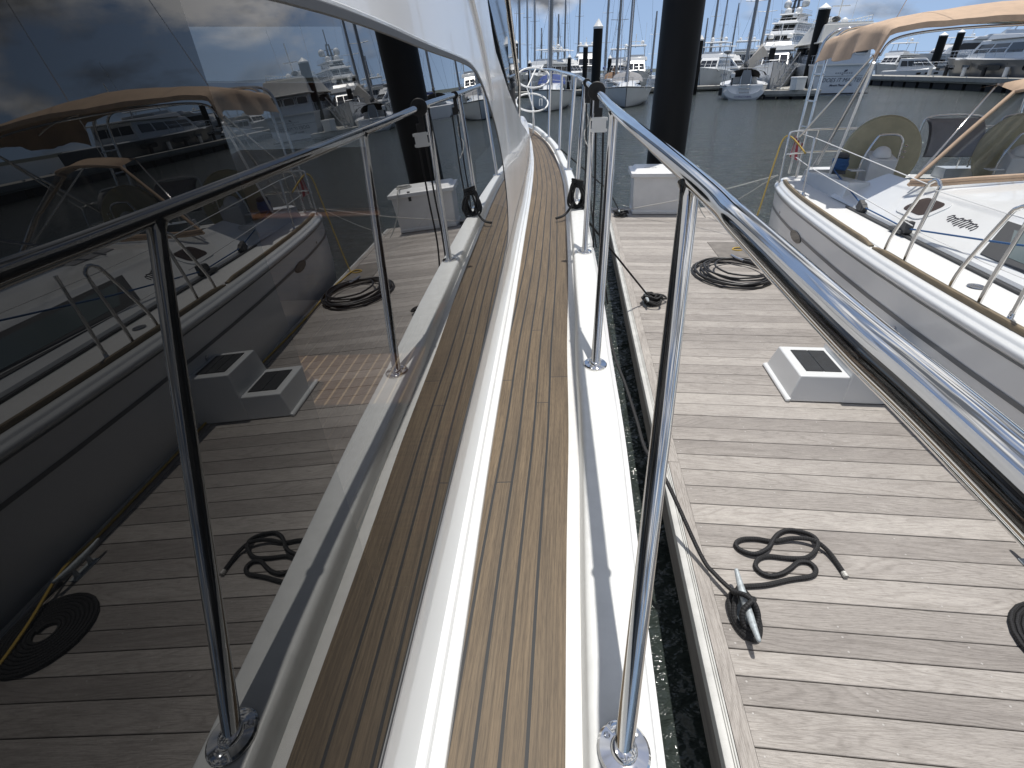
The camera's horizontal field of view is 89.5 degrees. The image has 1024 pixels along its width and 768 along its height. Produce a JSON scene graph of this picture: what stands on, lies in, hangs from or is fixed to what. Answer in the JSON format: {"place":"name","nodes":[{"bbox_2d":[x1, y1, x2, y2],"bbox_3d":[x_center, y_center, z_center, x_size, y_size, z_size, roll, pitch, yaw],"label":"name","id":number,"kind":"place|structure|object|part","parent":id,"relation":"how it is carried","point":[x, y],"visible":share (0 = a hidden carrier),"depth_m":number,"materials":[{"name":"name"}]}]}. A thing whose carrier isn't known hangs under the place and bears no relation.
{"place":"outdoors","nodes":[
{"label":"outdoors","id":0,"kind":"place"},
{"bbox_2d":[522,63,879,74],"bbox_3d":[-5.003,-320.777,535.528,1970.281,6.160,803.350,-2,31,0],"label":"shore","id":1,"kind":"structure","parent":0,"point":[653,70],"depth_m":717.02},
{"bbox_2d":[511,0,1023,70],"label":"sky","id":2,"kind":"structure","parent":0,"point":[882,10],"materials":[{"name":"blue"}]},
{"bbox_2d":[516,70,1023,767],"bbox_3d":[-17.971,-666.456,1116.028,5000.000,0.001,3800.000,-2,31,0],"label":"water","id":3,"kind":"structure","parent":0,"point":[730,144],"depth_m":16.63,"materials":[{"name":"grey liquid"}]},
{"bbox_2d":[0,0,1023,767],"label":"motor yacht","id":4,"kind":"object","parent":3,"relation":"on","point":[312,446],"visible":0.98,"depth_m":0.56,"materials":[{"name":"white gelcoat fibreglass"},{"name":"teak"},{"name":"stainless steel"}]},
{"bbox_2d":[0,0,508,767],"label":"saloon window","id":5,"kind":"structure","parent":4,"relation":"in","point":[186,579],"depth_m":0.37,"materials":[{"name":"black glass"}]},
{"bbox_2d":[180,0,507,666],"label":"saloon window","id":6,"kind":"structure","parent":4,"relation":"in","point":[368,163],"depth_m":0.80,"materials":[{"name":"glass"}]},
{"bbox_2d":[555,178,585,219],"bbox_3d":[0.495,-1.494,4.153,0.176,0.273,0.364,13,34,22],"label":"line coil","id":7,"kind":"object","parent":4,"relation":"on","point":[577,183],"visible":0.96,"depth_m":4.19,"materials":[{"name":"black fabric"}]},
{"bbox_2d":[584,103,588,145],"bbox_3d":[0.630,-2.257,4.362,0.046,0.469,0.221,-2,31,0],"label":"lashing","id":8,"kind":"object","parent":4,"relation":"hanging from","point":[587,125],"visible":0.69,"depth_m":4.39,"materials":[{"name":"white fabric"}]},
{"bbox_2d":[583,78,596,247],"bbox_3d":[0.694,-1.665,4.663,0.205,1.886,0.041,-9,32,-12],"label":"fender hanger","id":9,"kind":"object","parent":4,"relation":"attached to","point":[587,99],"visible":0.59,"depth_m":4.39,"materials":[{"name":"black fabric"}]},
{"bbox_2d":[588,81,607,303],"bbox_3d":[0.572,-0.939,3.460,0.223,1.883,0.045,-4,31,-5],"label":"fender hanger","id":10,"kind":"object","parent":4,"relation":"attached to","point":[598,120],"visible":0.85,"depth_m":3.09,"materials":[{"name":"black fabric"}]},
{"bbox_2d":[515,47,525,91],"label":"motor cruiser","id":11,"kind":"object","parent":3,"relation":"on","point":[521,79],"visible":0.1,"depth_m":78.69,"materials":[{"name":"white"}]},
{"bbox_2d":[514,0,528,71],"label":"sailing yacht","id":12,"kind":"object","parent":3,"relation":"on","point":[519,13],"visible":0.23,"depth_m":97.89,"materials":[{"name":"black metal"}]},
{"bbox_2d":[522,0,532,71],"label":"sailing yacht","id":13,"kind":"object","parent":3,"relation":"on","point":[526,17],"visible":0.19,"depth_m":122.22,"materials":[{"name":"black metal"}]},
{"bbox_2d":[528,60,531,90],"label":"mooring pile","id":14,"kind":"object","parent":3,"relation":"in","point":[529,63],"visible":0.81,"depth_m":81.73,"materials":[{"name":"black"}]},
{"bbox_2d":[528,0,540,60],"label":"sailing yacht","id":15,"kind":"object","parent":3,"relation":"on","point":[534,21],"visible":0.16,"depth_m":105.14,"materials":[{"name":"black metal"}]},
{"bbox_2d":[540,28,544,58],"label":"sailing yacht","id":16,"kind":"object","parent":3,"relation":"on","point":[541,42],"visible":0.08,"depth_m":145.45,"materials":[{"name":"black"}]},
{"bbox_2d":[529,0,572,110],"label":"sailing yacht","id":17,"kind":"object","parent":3,"relation":"on","point":[555,92],"visible":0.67,"depth_m":40.80,"materials":[{"name":"black"}]},
{"bbox_2d":[521,26,580,90],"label":"motor cruiser","id":18,"kind":"object","parent":3,"relation":"on","point":[542,63],"visible":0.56,"depth_m":84.46,"materials":[{"name":"white plastic"}]},
{"bbox_2d":[552,14,562,58],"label":"sailing yacht","id":19,"kind":"object","parent":3,"relation":"on","point":[558,37],"visible":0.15,"depth_m":116.82,"materials":[{"name":"black metal"}]},
{"bbox_2d":[559,0,568,58],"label":"sailing yacht","id":20,"kind":"object","parent":3,"relation":"on","point":[565,23],"visible":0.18,"depth_m":135.55,"materials":[{"name":"black metal"}]},
{"bbox_2d":[543,41,591,87],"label":"motor cruiser","id":21,"kind":"object","parent":3,"relation":"on","point":[576,68],"visible":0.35,"depth_m":96.27,"materials":[{"name":"white plastic"}]},
{"bbox_2d":[567,54,571,89],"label":"mooring pile","id":22,"kind":"object","parent":3,"relation":"in","point":[569,57],"visible":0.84,"depth_m":78.97,"materials":[{"name":"black"}]},
{"bbox_2d":[572,0,583,57],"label":"sailing yacht","id":23,"kind":"object","parent":3,"relation":"on","point":[579,16],"visible":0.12,"depth_m":123.75,"materials":[{"name":"black metal"}]},
{"bbox_2d":[581,42,587,95],"bbox_3d":[8.829,-37.189,63.048,0.615,7.566,0.615,-2,31,0],"label":"mooring pile","id":24,"kind":"object","parent":3,"relation":"in","point":[585,60],"visible":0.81,"depth_m":61.91,"materials":[{"name":"black"}]},
{"bbox_2d":[574,37,600,73],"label":"motor cruiser","id":25,"kind":"object","parent":3,"relation":"on","point":[579,57],"visible":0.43,"depth_m":109.85,"materials":[{"name":"white plastic"}]},
{"bbox_2d":[589,18,602,116],"bbox_3d":[5.365,-19.115,33.343,0.615,7.309,0.615,-2,31,0],"label":"mooring pile","id":26,"kind":"object","parent":3,"relation":"in","point":[597,48],"visible":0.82,"depth_m":32.15,"materials":[{"name":"black"}]},
{"bbox_2d":[600,0,612,82],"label":"sailing yacht","id":27,"kind":"object","parent":3,"relation":"on","point":[606,41],"visible":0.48,"depth_m":100.08,"materials":[{"name":"black"}]},
{"bbox_2d":[607,55,611,72],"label":"mooring pile","id":28,"kind":"object","parent":3,"relation":"in","point":[609,64],"visible":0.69,"depth_m":75.72,"materials":[{"name":"black"}]},
{"bbox_2d":[600,44,626,81],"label":"motor cruiser","id":29,"kind":"object","parent":3,"relation":"on","point":[613,65],"visible":0.27,"depth_m":88.22,"materials":[{"name":"white plastic"}]},
{"bbox_2d":[600,0,630,87],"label":"sailing yacht","id":30,"kind":"object","parent":3,"relation":"on","point":[610,75],"visible":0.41,"depth_m":60.43,"materials":[{"name":"black"}]},
{"bbox_2d":[515,85,719,97],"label":"floating dock","id":31,"kind":"object","parent":3,"relation":"on","point":[705,88],"visible":0.07,"depth_m":66.97,"materials":[{"name":"concrete"}]},
{"bbox_2d":[603,0,652,106],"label":"sailing yacht","id":32,"kind":"object","parent":3,"relation":"on","point":[628,88],"visible":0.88,"depth_m":43.13,"materials":[{"name":"white plastic"}]},
{"bbox_2d":[621,27,651,85],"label":"motor cruiser","id":33,"kind":"object","parent":3,"relation":"on","point":[638,66],"visible":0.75,"depth_m":81.01,"materials":[{"name":"white plastic"}]},
{"bbox_2d":[645,11,659,83],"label":"sailing yacht","id":34,"kind":"object","parent":3,"relation":"on","point":[651,69],"visible":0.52,"depth_m":113.10,"materials":[{"name":"black"}]},
{"bbox_2d":[646,0,705,163],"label":"mooring pile","id":35,"kind":"object","parent":3,"relation":"in","point":[679,40],"visible":0.49,"depth_m":8.67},
{"bbox_2d":[693,35,703,94],"bbox_3d":[20.737,-34.672,58.194,0.615,7.696,0.615,-2,31,0],"label":"mooring pile","id":36,"kind":"object","parent":3,"relation":"in","point":[698,65],"visible":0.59,"depth_m":57.44,"materials":[{"name":"black"}]},
{"bbox_2d":[702,18,708,53],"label":"sailing yacht","id":37,"kind":"object","parent":3,"relation":"on","point":[706,26],"visible":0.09,"depth_m":142.20,"materials":[{"name":"black metal"}]},
{"bbox_2d":[704,0,720,51],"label":"sailing yacht","id":38,"kind":"object","parent":3,"relation":"on","point":[715,19],"visible":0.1,"depth_m":103.43,"materials":[{"name":"black metal"}]},
{"bbox_2d":[698,20,735,85],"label":"motor cruiser","id":39,"kind":"object","parent":3,"relation":"on","point":[712,68],"visible":0.81,"depth_m":80.13,"materials":[{"name":"white plastic"}]},
{"bbox_2d":[714,0,727,50],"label":"sailing yacht","id":40,"kind":"object","parent":3,"relation":"on","point":[723,24],"visible":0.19,"depth_m":122.97,"materials":[{"name":"black"}]},
{"bbox_2d":[701,29,743,70],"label":"motor cruiser","id":41,"kind":"object","parent":3,"relation":"on","point":[737,61],"visible":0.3,"depth_m":100.51,"materials":[{"name":"white"}]},
{"bbox_2d":[728,3,739,50],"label":"sailing yacht","id":42,"kind":"object","parent":3,"relation":"on","point":[735,28],"visible":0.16,"depth_m":152.39,"materials":[{"name":"black metal"}]},
{"bbox_2d":[718,0,773,99],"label":"sailing yacht","id":43,"kind":"object","parent":3,"relation":"on","point":[744,83],"visible":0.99,"depth_m":47.55,"materials":[{"name":"white"}]},
{"bbox_2d":[732,22,759,62],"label":"motor cruiser","id":44,"kind":"object","parent":3,"relation":"on","point":[741,53],"visible":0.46,"depth_m":112.91,"materials":[{"name":"white"}]},
{"bbox_2d":[739,0,782,89],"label":"sailing yacht","id":45,"kind":"object","parent":3,"relation":"on","point":[759,53],"visible":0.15,"depth_m":56.20,"materials":[{"name":"white"}]},
{"bbox_2d":[767,42,776,62],"bbox_3d":[26.830,-31.998,54.426,0.615,6.707,0.615,-2,31,0],"label":"mooring pile","id":46,"kind":"object","parent":3,"relation":"in","point":[772,51],"visible":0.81,"depth_m":52.98,"materials":[{"name":"black"}]},
{"bbox_2d":[752,8,801,89],"bbox_3d":[28.926,-36.300,56.364,4.800,8.491,15.000,12,34,21],"label":"motor cruiser","id":47,"kind":"object","parent":3,"relation":"on","point":[785,50],"visible":0.59,"depth_m":54.72,"materials":[{"name":"white"}]},
{"bbox_2d":[756,0,814,58],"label":"superyacht","id":48,"kind":"object","parent":3,"relation":"on","point":[790,19],"visible":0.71,"depth_m":135.64,"materials":[{"name":"white plastic"}]},
{"bbox_2d":[775,85,806,98],"bbox_3d":[27.867,-29.438,52.299,2.200,1.160,13.636,9,33,17],"label":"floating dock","id":49,"kind":"object","parent":3,"relation":"on","point":[785,87],"visible":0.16,"depth_m":50.05,"materials":[{"name":"concrete"}]},
{"bbox_2d":[763,88,820,98],"bbox_3d":[25.351,-26.282,47.154,4.588,1.160,2.400,9,33,17],"label":"floating dock","id":50,"kind":"object","parent":3,"relation":"on","point":[784,94],"visible":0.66,"depth_m":46.30,"materials":[{"name":"concrete"}]},
{"bbox_2d":[771,52,800,89],"bbox_3d":[24.849,-28.377,46.906,2.360,2.959,0.799,-21,36,-29],"label":"gangway","id":51,"kind":"object","parent":50,"relation":"on","point":[785,71],"visible":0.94,"depth_m":46.89,"materials":[{"name":"metal"}]},
{"bbox_2d":[789,76,807,89],"bbox_3d":[25.332,-26.629,45.780,1.146,1.030,0.829,-11,32,-15],"label":"dock box","id":52,"kind":"object","parent":50,"relation":"on","point":[798,83],"visible":1,"depth_m":45.53,"materials":[{"name":"white plastic"}]},
{"bbox_2d":[609,207,1023,767],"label":"finger dock","id":53,"kind":"object","parent":3,"relation":"on","point":[899,647],"visible":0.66,"depth_m":2.57,"materials":[{"name":"grey wood"}]},
{"bbox_2d":[560,149,628,216],"bbox_3d":[1.331,-3.022,7.871,0.418,1.217,1.878,16,35,27],"label":"mooring line","id":54,"kind":"object","parent":53,"relation":"on","point":[621,213],"visible":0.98,"depth_m":8.60,"materials":[{"name":"black fabric"}]},
{"bbox_2d":[589,221,666,305],"bbox_3d":[1.143,-1.139,4.880,1.235,1.066,0.276,-27,39,-36],"label":"mooring line","id":55,"kind":"object","parent":53,"relation":"on","point":[655,299],"visible":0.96,"depth_m":5.31,"materials":[{"name":"black fabric"}]},
{"bbox_2d":[642,290,648,306],"bbox_3d":[1.401,-0.885,5.400,0.055,0.096,0.319,2,31,6],"label":"dock cleat","id":56,"kind":"object","parent":53,"relation":"on","point":[647,299],"visible":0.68,"depth_m":5.35,"materials":[{"name":"silver metal"}]},
{"bbox_2d":[628,164,699,213],"bbox_3d":[2.561,-3.307,8.763,1.160,0.726,0.630,2,31,6],"label":"dock box","id":57,"kind":"object","parent":53,"relation":"on","point":[651,184],"visible":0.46,"depth_m":8.57,"materials":[{"name":"grey plastic"}]},
{"bbox_2d":[606,317,848,641],"bbox_3d":[1.013,-0.141,3.244,0.688,1.055,3.026,-7,31,-9],"label":"mooring line","id":58,"kind":"object","parent":53,"relation":"on","point":[743,628],"visible":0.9,"depth_m":2.53,"materials":[{"name":"black fabric"}]},
{"bbox_2d":[691,254,770,288],"bbox_3d":[2.604,-1.351,6.103,0.928,0.111,1.072,2,31,6],"label":"hose coil","id":59,"kind":"object","parent":53,"relation":"on","point":[739,285],"visible":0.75,"depth_m":5.88,"materials":[{"name":"black rubber"}]},
{"bbox_2d":[732,568,760,642],"bbox_3d":[1.031,0.993,2.287,0.055,0.096,0.369,2,31,6],"label":"dock cleat","id":60,"kind":"object","parent":53,"relation":"on","point":[750,620],"visible":0.62,"depth_m":2.24,"materials":[{"name":"silver metal"}]},
{"bbox_2d":[732,135,805,250],"bbox_3d":[2.702,-0.817,4.018,0.692,1.358,7.022,5,32,10],"label":"power cable","id":61,"kind":"object","parent":53,"relation":"on","point":[802,149],"visible":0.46,"depth_m":6.68,"materials":[{"name":"yellow rubber"}]},
{"bbox_2d":[762,343,884,403],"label":"boarding steps","id":62,"kind":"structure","parent":53,"relation":"on","point":[825,373],"depth_m":3.75,"materials":[{"name":"white plastic"}]},
{"bbox_2d":[1008,601,1023,650],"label":"flat coil","id":63,"kind":"object","parent":53,"relation":"on","point":[1016,619],"visible":1,"depth_m":2.23,"materials":[{"name":"black fabric"}]},
{"bbox_2d":[803,3,831,88],"bbox_3d":[30.124,-32.256,51.842,1.166,9.657,1.166,-2,31,0],"label":"mooring pile","id":64,"kind":"object","parent":3,"relation":"in","point":[823,14],"visible":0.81,"depth_m":50.25,"materials":[{"name":"black"}]},
{"bbox_2d":[792,0,879,95],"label":"trawler yacht","id":65,"kind":"object","parent":3,"relation":"on","point":[838,76],"visible":0.64,"depth_m":49.97,"materials":[{"name":"white"}]},
{"bbox_2d":[769,0,1023,429],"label":"sailing boat","id":66,"kind":"object","parent":3,"relation":"on","point":[933,268],"visible":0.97,"depth_m":4.64,"materials":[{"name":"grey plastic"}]},
{"bbox_2d":[789,136,802,164],"bbox_3d":[3.853,-3.152,6.970,0.171,0.372,0.081,5,32,11],"label":"ensign","id":67,"kind":"object","parent":66,"relation":"hanging from","point":[796,148],"visible":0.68,"depth_m":6.97,"materials":[{"name":"red fabric"}]},
{"bbox_3d":[3.489,-0.337,2.606,0.339,0.186,3.318,2,31,6],"label":"cabin window","id":68,"kind":"part","parent":66,"relation":"part of","materials":[{"name":"grey glass"}]},
{"bbox_2d":[874,29,922,74],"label":"motor cruiser","id":69,"kind":"object","parent":3,"relation":"on","point":[890,60],"visible":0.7,"depth_m":100.86,"materials":[{"name":"white"}]},
{"bbox_2d":[880,58,948,75],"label":"motor cruiser","id":70,"kind":"object","parent":3,"relation":"on","point":[914,66],"visible":0.58,"depth_m":76.08,"materials":[{"name":"white plastic"}]},
{"bbox_2d":[931,32,948,66],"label":"mooring pile","id":71,"kind":"object","parent":3,"relation":"in","point":[939,47],"visible":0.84,"depth_m":81.55,"materials":[{"name":"black"}]},
{"bbox_2d":[869,74,1023,93],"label":"floating dock","id":72,"kind":"object","parent":3,"relation":"on","point":[966,83],"visible":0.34,"depth_m":56.41,"materials":[{"name":"concrete"}]},
{"bbox_2d":[946,30,965,67],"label":"mooring pile","id":73,"kind":"object","parent":3,"relation":"in","point":[958,40],"visible":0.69,"depth_m":87.65,"materials":[{"name":"black"}]},
{"bbox_2d":[930,24,990,52],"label":"motor cruiser","id":74,"kind":"object","parent":3,"relation":"on","point":[947,46],"visible":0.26,"depth_m":126.17,"materials":[{"name":"white"}]},
{"bbox_2d":[914,27,1011,65],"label":"motor cruiser","id":75,"kind":"object","parent":3,"relation":"on","point":[969,46],"visible":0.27,"depth_m":100.54,"materials":[{"name":"white"}]},
{"bbox_2d":[927,26,1023,77],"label":"motor cruiser","id":76,"kind":"object","parent":3,"relation":"on","point":[998,55],"visible":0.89,"depth_m":51.85,"materials":[{"name":"white plastic"}]},
{"bbox_2d":[935,66,946,70],"bbox_3d":[49.668,-36.570,59.858,0.060,0.480,2.200,4,31,9],"label":"hull window","id":77,"kind":"structure","parent":76,"relation":"in","point":[939,68],"depth_m":59.87,"materials":[{"name":"black glass"}]},
{"bbox_2d":[947,65,954,69],"bbox_3d":[49.030,-35.395,57.784,0.040,0.450,1.486,5,32,10],"label":"hull window","id":78,"kind":"structure","parent":76,"relation":"in","point":[951,67],"depth_m":57.60,"materials":[{"name":"black glass"}]},
{"bbox_2d":[979,65,1000,70],"bbox_3d":[47.510,-31.445,51.418,0.060,0.480,3.400,4,31,9],"label":"hull window","id":79,"kind":"structure","parent":76,"relation":"in","point":[988,67],"depth_m":51.13,"materials":[{"name":"black glass"}]},
{"bbox_3d":[1.808,-2.916,8.764,0.055,0.096,0.319,2,31,6],"label":"dock cleat","id":80,"kind":"object","parent":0,"visible":0},
{"bbox_2d":[620,175,777,213],"bbox_3d":[2.946,-3.000,8.070,2.387,0.814,0.755,24,39,36],"label":"stern line","id":81,"kind":"object","parent":80,"relation":"attached to","point":[726,188],"visible":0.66,"depth_m":7.49,"materials":[{"name":"white fabric"}]}
]}

